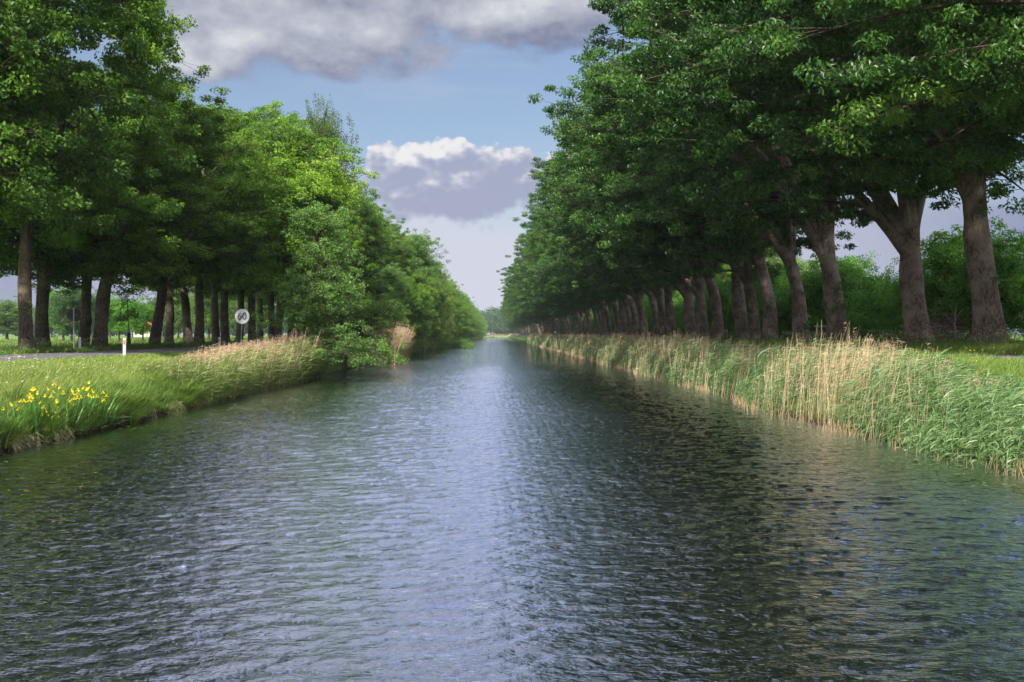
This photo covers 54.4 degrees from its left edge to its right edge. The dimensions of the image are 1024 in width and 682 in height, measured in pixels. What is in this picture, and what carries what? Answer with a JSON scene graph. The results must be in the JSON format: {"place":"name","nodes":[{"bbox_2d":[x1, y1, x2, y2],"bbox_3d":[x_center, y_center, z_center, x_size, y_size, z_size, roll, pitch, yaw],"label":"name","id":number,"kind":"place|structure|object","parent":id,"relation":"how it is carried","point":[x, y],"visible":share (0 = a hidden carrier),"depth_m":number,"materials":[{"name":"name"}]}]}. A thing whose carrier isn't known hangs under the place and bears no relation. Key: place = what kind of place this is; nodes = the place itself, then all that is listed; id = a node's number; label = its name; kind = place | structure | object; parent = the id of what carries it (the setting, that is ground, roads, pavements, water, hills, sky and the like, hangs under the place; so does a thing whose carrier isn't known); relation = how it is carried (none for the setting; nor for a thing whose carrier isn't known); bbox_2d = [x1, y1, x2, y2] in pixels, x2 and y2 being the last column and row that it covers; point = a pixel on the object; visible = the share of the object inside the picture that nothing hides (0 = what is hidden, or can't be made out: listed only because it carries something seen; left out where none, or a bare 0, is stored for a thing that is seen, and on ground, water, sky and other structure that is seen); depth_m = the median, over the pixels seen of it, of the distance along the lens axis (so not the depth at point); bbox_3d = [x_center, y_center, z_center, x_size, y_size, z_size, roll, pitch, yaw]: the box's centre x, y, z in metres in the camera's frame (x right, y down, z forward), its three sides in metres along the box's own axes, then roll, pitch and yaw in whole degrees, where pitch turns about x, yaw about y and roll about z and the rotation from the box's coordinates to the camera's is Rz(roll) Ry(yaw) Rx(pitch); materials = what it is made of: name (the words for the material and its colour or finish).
{"place":"outdoors","nodes":[
{"label":"outdoors","id":0,"kind":"place"},
{"bbox_2d":[0,337,298,354],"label":"meadow grass","id":1,"kind":"structure","parent":0,"point":[56,349],"depth_m":59.73,"materials":[{"name":"green plant"}]},
{"bbox_2d":[0,337,424,360],"bbox_3d":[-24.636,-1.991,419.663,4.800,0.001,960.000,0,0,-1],"label":"road","id":2,"kind":"structure","parent":0,"point":[73,354],"depth_m":44.22,"materials":[{"name":"grey asphalt"}]},
{"bbox_2d":[0,338,467,441],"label":"verge grass","id":3,"kind":"structure","parent":0,"point":[63,377],"depth_m":31.79,"materials":[{"name":"green plant"}]},
{"bbox_2d":[0,337,1023,681],"bbox_3d":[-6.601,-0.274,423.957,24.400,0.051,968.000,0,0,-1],"label":"canal water","id":4,"kind":"structure","parent":0,"point":[498,509],"depth_m":12.48,"materials":[{"name":"blue liquid"}]},
{"bbox_2d":[0,334,1023,467],"bbox_3d":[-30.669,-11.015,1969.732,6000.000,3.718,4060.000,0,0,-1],"label":"ground","id":5,"kind":"structure","parent":0,"point":[793,410],"depth_m":30.58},
{"bbox_2d":[0,296,34,338],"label":"meadow tree","id":6,"kind":"object","parent":5,"relation":"on","point":[8,311],"visible":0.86,"depth_m":221.00,"materials":[{"name":"green plant"}]},
{"bbox_2d":[32,284,109,340],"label":"meadow tree","id":7,"kind":"object","parent":5,"relation":"on","point":[62,304],"visible":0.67,"depth_m":132.99,"materials":[{"name":"green plant"}]},
{"bbox_2d":[0,0,144,258],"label":"oak tree","id":8,"kind":"object","parent":5,"relation":"on","point":[77,66],"visible":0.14,"depth_m":49.14,"materials":[{"name":"green plant"}]},
{"bbox_2d":[67,308,81,347],"bbox_3d":[-22.077,-0.458,50.173,0.750,2.442,0.095,0,0,-1],"label":"round road sign","id":9,"kind":"object","parent":5,"relation":"on","point":[74,315],"visible":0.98,"depth_m":50.19,"materials":[{"name":"metal"}]},
{"bbox_2d":[0,58,160,347],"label":"oak tree","id":10,"kind":"object","parent":5,"relation":"on","point":[42,259],"visible":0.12,"depth_m":56.64,"materials":[{"name":"green plant"}]},
{"bbox_2d":[18,409,147,444],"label":"dock leaves","id":11,"kind":"object","parent":5,"relation":"on","point":[119,419],"visible":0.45,"depth_m":26.90,"materials":[{"name":"green plant"}]},
{"bbox_2d":[0,115,194,345],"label":"oak tree","id":12,"kind":"object","parent":5,"relation":"on","point":[85,323],"visible":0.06,"depth_m":62.35,"materials":[{"name":"green plant"}]},
{"bbox_2d":[0,0,202,244],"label":"oak tree","id":13,"kind":"object","parent":5,"relation":"on","point":[26,77],"visible":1,"depth_m":38.71,"materials":[{"name":"green plant"}]},
{"bbox_2d":[0,0,202,350],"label":"oak tree","id":14,"kind":"object","parent":5,"relation":"on","point":[144,40],"visible":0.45,"depth_m":47.78,"materials":[{"name":"green plant"}]},
{"bbox_2d":[92,293,142,338],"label":"meadow tree","id":15,"kind":"object","parent":5,"relation":"on","point":[117,323],"visible":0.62,"depth_m":136.55,"materials":[{"name":"green plant"}]},
{"bbox_2d":[118,285,146,343],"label":"young tree","id":16,"kind":"object","parent":5,"relation":"on","point":[129,290],"visible":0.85,"depth_m":65.52,"materials":[{"name":"green plant"}]},
{"bbox_2d":[121,296,165,341],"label":"meadow tree","id":17,"kind":"object","parent":5,"relation":"on","point":[142,325],"visible":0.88,"depth_m":118.55,"materials":[{"name":"green plant"}]},
{"bbox_2d":[9,53,284,347],"bbox_3d":[-21.342,-8.111,55.939,17.304,17.892,13.326,0,0,-1],"label":"oak tree","id":18,"kind":"object","parent":5,"relation":"on","point":[168,184],"visible":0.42,"depth_m":55.68,"materials":[{"name":"green plant"}]},
{"bbox_2d":[0,301,300,335],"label":"trees","id":19,"kind":"object","parent":5,"relation":"on","point":[233,333],"visible":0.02,"depth_m":580.95,"materials":[{"name":"green plant"}]},
{"bbox_2d":[0,359,325,453],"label":"bank tussocks","id":20,"kind":"object","parent":5,"relation":"on","point":[141,405],"visible":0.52,"depth_m":28.29,"materials":[{"name":"green plant"}]},
{"bbox_2d":[93,104,240,342],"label":"oak tree","id":21,"kind":"object","parent":5,"relation":"on","point":[169,328],"visible":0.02,"depth_m":78.93,"materials":[{"name":"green plant"}]},
{"bbox_2d":[163,287,193,338],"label":"meadow tree","id":22,"kind":"object","parent":5,"relation":"on","point":[178,320],"visible":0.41,"depth_m":207.21,"materials":[{"name":"green plant"}]},
{"bbox_2d":[124,169,240,342],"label":"oak tree","id":23,"kind":"object","parent":5,"relation":"on","point":[185,305],"visible":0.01,"depth_m":83.74,"materials":[{"name":"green plant"}]},
{"bbox_2d":[95,110,290,345],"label":"oak tree","id":24,"kind":"object","parent":5,"relation":"on","point":[204,232],"visible":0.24,"depth_m":65.42,"materials":[{"name":"green plant"}]},
{"bbox_2d":[180,288,237,339],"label":"meadow tree","id":25,"kind":"object","parent":5,"relation":"on","point":[207,314],"visible":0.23,"depth_m":188.21,"materials":[{"name":"green plant"}]},
{"bbox_2d":[175,156,258,341],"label":"oak tree","id":26,"kind":"object","parent":5,"relation":"on","point":[215,330],"visible":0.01,"depth_m":92.05,"materials":[{"name":"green plant"}]},
{"bbox_2d":[192,285,262,340],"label":"oak tree","id":27,"kind":"object","parent":5,"relation":"on","point":[240,292],"visible":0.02,"depth_m":100.36,"materials":[{"name":"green plant"}]},
{"bbox_2d":[145,94,327,343],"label":"oak tree","id":28,"kind":"object","parent":5,"relation":"on","point":[237,271],"visible":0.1,"depth_m":74.85,"materials":[{"name":"green plant"}]},
{"bbox_2d":[219,286,265,340],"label":"oak tree","id":29,"kind":"object","parent":5,"relation":"on","point":[259,302],"visible":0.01,"depth_m":109.35,"materials":[{"name":"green plant"}]},
{"bbox_2d":[172,100,326,342],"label":"oak tree","id":30,"kind":"object","parent":5,"relation":"on","point":[224,321],"visible":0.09,"depth_m":81.99,"materials":[{"name":"green plant"}]},
{"bbox_2d":[216,110,353,341],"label":"oak tree","id":31,"kind":"object","parent":5,"relation":"on","point":[251,303],"visible":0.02,"depth_m":91.16,"materials":[{"name":"green plant"}]},
{"bbox_2d":[200,116,380,342],"bbox_3d":[-14.805,-6.712,64.622,11.956,15.508,10.674,0,1,43],"label":"oak tree","id":32,"kind":"object","parent":5,"relation":"on","point":[329,188],"visible":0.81,"depth_m":62.66,"materials":[{"name":"green plant"}]},
{"bbox_2d":[151,322,434,386],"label":"reed plumes","id":33,"kind":"object","parent":5,"relation":"on","point":[265,343],"visible":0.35,"depth_m":47.84,"materials":[{"name":"beige plant"}]},
{"bbox_2d":[138,324,456,405],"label":"green reeds","id":34,"kind":"object","parent":5,"relation":"on","point":[235,375],"visible":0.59,"depth_m":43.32,"materials":[{"name":"green plant"}]},
{"bbox_2d":[260,195,356,338],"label":"oak tree","id":35,"kind":"object","parent":5,"relation":"on","point":[271,329],"visible":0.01,"depth_m":99.89,"materials":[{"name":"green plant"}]},
{"bbox_2d":[256,181,383,337],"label":"oak tree","id":36,"kind":"object","parent":5,"relation":"on","point":[362,199],"visible":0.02,"depth_m":108.38,"materials":[{"name":"green plant"}]},
{"bbox_2d":[249,191,409,375],"bbox_3d":[-10.861,-3.336,60.167,8.566,11.336,8.306,0,0,28],"label":"alder tree","id":37,"kind":"object","parent":5,"relation":"on","point":[320,289],"visible":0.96,"depth_m":59.72,"materials":[{"name":"green plant"}]},
{"bbox_2d":[290,91,368,238],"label":"birch tree","id":38,"kind":"object","parent":5,"relation":"on","point":[323,128],"visible":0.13,"depth_m":90.72,"materials":[{"name":"green plant"}]},
{"bbox_2d":[286,203,374,344],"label":"oak tree","id":39,"kind":"object","parent":5,"relation":"on","point":[357,241],"visible":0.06,"depth_m":84.30,"materials":[{"name":"green plant"}]},
{"bbox_2d":[316,280,417,366],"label":"alder bush","id":40,"kind":"object","parent":5,"relation":"on","point":[380,314],"visible":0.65,"depth_m":71.82,"materials":[{"name":"green plant"}]},
{"bbox_2d":[344,200,392,300],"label":"oak tree","id":41,"kind":"object","parent":5,"relation":"on","point":[372,222],"visible":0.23,"depth_m":102.09,"materials":[{"name":"green plant"}]},
{"bbox_2d":[352,226,415,301],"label":"oak tree","id":42,"kind":"object","parent":5,"relation":"on","point":[394,252],"visible":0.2,"depth_m":115.96,"materials":[{"name":"green plant"}]},
{"bbox_2d":[371,262,414,330],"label":"tree","id":43,"kind":"object","parent":5,"relation":"on","point":[391,274],"visible":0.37,"depth_m":112.47,"materials":[{"name":"green plant"}]},
{"bbox_2d":[371,220,420,292],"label":"oak tree","id":44,"kind":"object","parent":5,"relation":"on","point":[406,262],"visible":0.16,"depth_m":129.15,"materials":[{"name":"green plant"}]},
{"bbox_2d":[394,273,423,347],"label":"tree","id":45,"kind":"object","parent":5,"relation":"on","point":[412,303],"visible":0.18,"depth_m":118.54,"materials":[{"name":"green plant"}]},
{"bbox_2d":[386,272,439,345],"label":"tree","id":46,"kind":"object","parent":5,"relation":"on","point":[423,294],"visible":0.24,"depth_m":126.30,"materials":[{"name":"green plant"}]},
{"bbox_2d":[405,266,439,344],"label":"tree","id":47,"kind":"object","parent":5,"relation":"on","point":[419,278],"visible":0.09,"depth_m":135.56,"materials":[{"name":"green plant"}]},
{"bbox_2d":[401,228,451,344],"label":"tree","id":48,"kind":"object","parent":5,"relation":"on","point":[418,242],"visible":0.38,"depth_m":145.23,"materials":[{"name":"green plant"}]},
{"bbox_2d":[420,275,455,343],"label":"tree","id":49,"kind":"object","parent":5,"relation":"on","point":[443,311],"visible":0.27,"depth_m":157.06,"materials":[{"name":"green plant"}]},
{"bbox_2d":[428,266,455,341],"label":"tree","id":50,"kind":"object","parent":5,"relation":"on","point":[437,316],"visible":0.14,"depth_m":170.54,"materials":[{"name":"green plant"}]},
{"bbox_2d":[435,267,459,337],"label":"tree","id":51,"kind":"object","parent":5,"relation":"on","point":[451,294],"visible":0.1,"depth_m":197.48,"materials":[{"name":"green plant"}]},
{"bbox_2d":[447,287,467,339],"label":"tree","id":52,"kind":"object","parent":5,"relation":"on","point":[455,315],"visible":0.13,"depth_m":224.72,"materials":[{"name":"green plant"}]},
{"bbox_2d":[439,338,478,348],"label":"grass bank","id":53,"kind":"object","parent":5,"relation":"on","point":[462,343],"visible":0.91,"depth_m":181.59,"materials":[{"name":"green plant"}]},
{"bbox_2d":[477,305,543,334],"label":"woodland","id":54,"kind":"object","parent":5,"relation":"on","point":[493,322],"visible":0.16,"depth_m":936.91,"materials":[{"name":"green plant"}]},
{"bbox_2d":[0,327,1023,385],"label":"cow parsley","id":55,"kind":"object","parent":5,"relation":"on","point":[965,335],"visible":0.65,"depth_m":46.77,"materials":[{"name":"plant"}]},
{"bbox_2d":[501,281,571,336],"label":"oak tree","id":56,"kind":"object","parent":5,"relation":"on","point":[568,326],"visible":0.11,"depth_m":264.05,"materials":[{"name":"green plant"}]},
{"bbox_2d":[497,246,582,334],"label":"oak tree","id":57,"kind":"object","parent":5,"relation":"on","point":[578,325],"visible":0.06,"depth_m":235.21,"materials":[{"name":"green plant"}]},
{"bbox_2d":[503,245,593,334],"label":"oak tree","id":58,"kind":"object","parent":5,"relation":"on","point":[589,320],"visible":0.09,"depth_m":206.94,"materials":[{"name":"green plant"}]},
{"bbox_2d":[507,232,599,335],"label":"oak tree","id":59,"kind":"object","parent":5,"relation":"on","point":[594,311],"visible":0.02,"depth_m":198.12,"materials":[{"name":"green plant"}]},
{"bbox_2d":[511,258,602,335],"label":"oak tree","id":60,"kind":"object","parent":5,"relation":"on","point":[599,319],"visible":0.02,"depth_m":189.14,"materials":[{"name":"green plant"}]},
{"bbox_2d":[505,203,621,333],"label":"oak tree","id":61,"kind":"object","parent":5,"relation":"on","point":[615,307],"visible":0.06,"depth_m":163.89,"materials":[{"name":"green plant"}]},
{"bbox_2d":[516,253,611,335],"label":"oak tree","id":62,"kind":"object","parent":5,"relation":"on","point":[608,320],"visible":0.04,"depth_m":171.81,"materials":[{"name":"green plant"}]},
{"bbox_2d":[514,228,626,333],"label":"oak tree","id":63,"kind":"object","parent":5,"relation":"on","point":[623,317],"visible":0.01,"depth_m":155.90,"materials":[{"name":"green plant"}]},
{"bbox_2d":[522,260,618,335],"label":"oak tree","id":64,"kind":"object","parent":5,"relation":"on","point":[601,309],"visible":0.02,"depth_m":180.43,"materials":[{"name":"green plant"}]},
{"bbox_2d":[517,206,631,335],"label":"oak tree","id":65,"kind":"object","parent":5,"relation":"on","point":[621,296],"visible":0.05,"depth_m":147.86,"materials":[{"name":"green plant"}]},
{"bbox_2d":[514,197,646,336],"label":"oak tree","id":66,"kind":"object","parent":5,"relation":"on","point":[634,315],"visible":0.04,"depth_m":140.82,"materials":[{"name":"green plant"}]},
{"bbox_2d":[512,206,667,337],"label":"oak tree","id":67,"kind":"object","parent":5,"relation":"on","point":[659,297],"visible":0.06,"depth_m":117.92,"materials":[{"name":"green plant"}]},
{"bbox_2d":[518,205,663,336],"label":"oak tree","id":68,"kind":"object","parent":5,"relation":"on","point":[637,296],"visible":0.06,"depth_m":132.87,"materials":[{"name":"green plant"}]},
{"bbox_2d":[523,187,673,336],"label":"oak tree","id":69,"kind":"object","parent":5,"relation":"on","point":[650,295],"visible":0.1,"depth_m":125.75,"materials":[{"name":"green plant"}]},
{"bbox_2d":[527,145,724,337],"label":"oak tree","id":70,"kind":"object","parent":5,"relation":"on","point":[683,289],"visible":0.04,"depth_m":103.16,"materials":[{"name":"green plant"}]},
{"bbox_2d":[528,103,724,338],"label":"oak tree","id":71,"kind":"object","parent":5,"relation":"on","point":[717,326],"visible":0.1,"depth_m":87.83,"materials":[{"name":"green plant"}]},
{"bbox_2d":[530,141,722,337],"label":"oak tree","id":72,"kind":"object","parent":5,"relation":"on","point":[698,292],"visible":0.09,"depth_m":95.42,"materials":[{"name":"green plant"}]},
{"bbox_2d":[537,223,723,337],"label":"oak tree","id":73,"kind":"object","parent":5,"relation":"on","point":[670,313],"visible":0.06,"depth_m":112.08,"materials":[{"name":"green plant"}]},
{"bbox_2d":[546,127,800,338],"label":"oak tree","id":74,"kind":"object","parent":5,"relation":"on","point":[740,311],"visible":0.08,"depth_m":80.94,"materials":[{"name":"green plant"}]},
{"bbox_2d":[532,32,845,341],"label":"oak tree","id":75,"kind":"object","parent":5,"relation":"on","point":[757,255],"visible":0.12,"depth_m":72.07,"materials":[{"name":"green leaf"},{"name":"bark"}]},
{"bbox_2d":[586,129,799,340],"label":"oak tree","id":76,"kind":"object","parent":5,"relation":"on","point":[746,272],"visible":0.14,"depth_m":75.61,"materials":[{"name":"green plant"}]},
{"bbox_2d":[551,17,857,340],"bbox_3d":[13.317,-11.238,64.847,21.643,23.461,14.122,0,0,-1],"label":"oak tree","id":77,"kind":"object","parent":5,"relation":"on","point":[785,242],"visible":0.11,"depth_m":64.72,"materials":[{"name":"green plant"}]},
{"bbox_2d":[705,277,734,327],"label":"shrub","id":78,"kind":"object","parent":5,"relation":"on","point":[724,286],"visible":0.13,"depth_m":104.23,"materials":[{"name":"green plant"}]},
{"bbox_2d":[527,0,932,341],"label":"oak tree","id":79,"kind":"object","parent":5,"relation":"on","point":[809,222],"visible":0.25,"depth_m":57.55,"materials":[{"name":"green plant"}]},
{"bbox_2d":[726,261,803,326],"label":"shrub","id":80,"kind":"object","parent":5,"relation":"on","point":[776,281],"visible":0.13,"depth_m":90.29,"materials":[{"name":"green plant"}]},
{"bbox_2d":[528,322,1002,424],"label":"reed plumes","id":81,"kind":"object","parent":5,"relation":"on","point":[702,340],"visible":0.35,"depth_m":36.63,"materials":[{"name":"beige plant"}]},
{"bbox_2d":[746,288,791,336],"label":"shrub","id":82,"kind":"object","parent":5,"relation":"on","point":[781,306],"visible":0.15,"depth_m":82.50,"materials":[{"name":"green plant"}]},
{"bbox_2d":[724,247,819,280],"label":"pale tree","id":83,"kind":"object","parent":5,"relation":"on","point":[773,260],"visible":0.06,"depth_m":129.77,"materials":[{"name":"green plant"}]},
{"bbox_2d":[525,321,1023,477],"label":"green reeds","id":84,"kind":"object","parent":5,"relation":"on","point":[988,406],"visible":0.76,"depth_m":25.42,"materials":[{"name":"green plant"}]},
{"bbox_2d":[576,0,1023,344],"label":"oak tree","id":85,"kind":"object","parent":5,"relation":"on","point":[899,224],"visible":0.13,"depth_m":47.00,"materials":[{"name":"green plant"}]},
{"bbox_2d":[590,0,1023,346],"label":"oak tree","id":86,"kind":"object","parent":5,"relation":"on","point":[970,185],"visible":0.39,"depth_m":40.06,"materials":[{"name":"green plant"}]},
{"bbox_2d":[808,305,826,337],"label":"shrub","id":87,"kind":"object","parent":5,"relation":"on","point":[815,320],"visible":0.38,"depth_m":69.70,"materials":[{"name":"green plant"}]},
{"bbox_2d":[613,335,1023,386],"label":"path grass","id":88,"kind":"structure","parent":5,"relation":"on","point":[1012,365],"depth_m":37.47,"materials":[{"name":"green plant"}]},
{"bbox_2d":[797,251,877,338],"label":"shrub","id":89,"kind":"object","parent":5,"relation":"on","point":[811,291],"visible":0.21,"depth_m":74.59,"materials":[{"name":"green plant"}]},
{"bbox_2d":[800,259,880,319],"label":"shrub","id":90,"kind":"object","parent":5,"relation":"on","point":[845,283],"visible":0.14,"depth_m":71.15,"materials":[{"name":"green plant"}]},
{"bbox_2d":[658,0,1023,205],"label":"oak tree","id":91,"kind":"object","parent":5,"relation":"on","point":[980,126],"visible":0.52,"depth_m":32.50,"materials":[{"name":"green plant"}]},
{"bbox_2d":[825,301,889,338],"bbox_3d":[21.536,-0.993,62.267,3.787,3.012,3.365,0,1,39],"label":"shrub","id":92,"kind":"object","parent":5,"relation":"on","point":[854,320],"visible":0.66,"depth_m":61.72,"materials":[{"name":"green plant"}]},
{"bbox_2d":[823,254,899,338],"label":"shrub","id":93,"kind":"object","parent":5,"relation":"on","point":[870,284],"visible":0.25,"depth_m":66.66,"materials":[{"name":"green plant"}]},
{"bbox_2d":[748,0,1023,156],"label":"oak tree","id":94,"kind":"object","parent":5,"relation":"on","point":[961,64],"visible":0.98,"depth_m":26.40,"materials":[{"name":"green plant"}]},
{"bbox_2d":[861,257,928,334],"bbox_3d":[26.063,-2.357,62.694,8.074,6.114,7.174,0,0,21],"label":"shrub","id":95,"kind":"object","parent":5,"relation":"on","point":[874,302],"visible":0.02,"depth_m":63.70,"materials":[{"name":"green plant"}]},
{"bbox_2d":[868,252,972,337],"bbox_3d":[25.033,-2.447,57.883,7.160,6.350,8.908,0,1,44],"label":"shrub","id":96,"kind":"object","parent":5,"relation":"on","point":[895,301],"visible":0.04,"depth_m":58.37,"materials":[{"name":"green plant"}]},
{"bbox_2d":[880,307,1015,342],"bbox_3d":[22.767,-0.436,51.767,9.505,2.875,5.783,0,0,-1],"label":"shrub","id":97,"kind":"object","parent":5,"relation":"on","point":[946,325],"visible":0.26,"depth_m":50.85,"materials":[{"name":"green plant"}]},
{"bbox_2d":[920,216,1023,336],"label":"shrub","id":98,"kind":"object","parent":5,"relation":"on","point":[930,286],"visible":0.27,"depth_m":53.60,"materials":[{"name":"green plant"}]},
{"bbox_2d":[934,226,1023,340],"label":"shrub","id":99,"kind":"object","parent":5,"relation":"on","point":[1004,266],"visible":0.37,"depth_m":49.26,"materials":[{"name":"green plant"}]},
{"bbox_2d":[997,248,1023,335],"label":"shrub","id":100,"kind":"object","parent":5,"relation":"on","point":[1018,292],"visible":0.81,"depth_m":46.11,"materials":[{"name":"green plant"}]},
{"bbox_2d":[0,0,1023,333],"label":"sky","id":101,"kind":"structure","parent":0,"point":[435,93],"materials":[{"name":"blue"}]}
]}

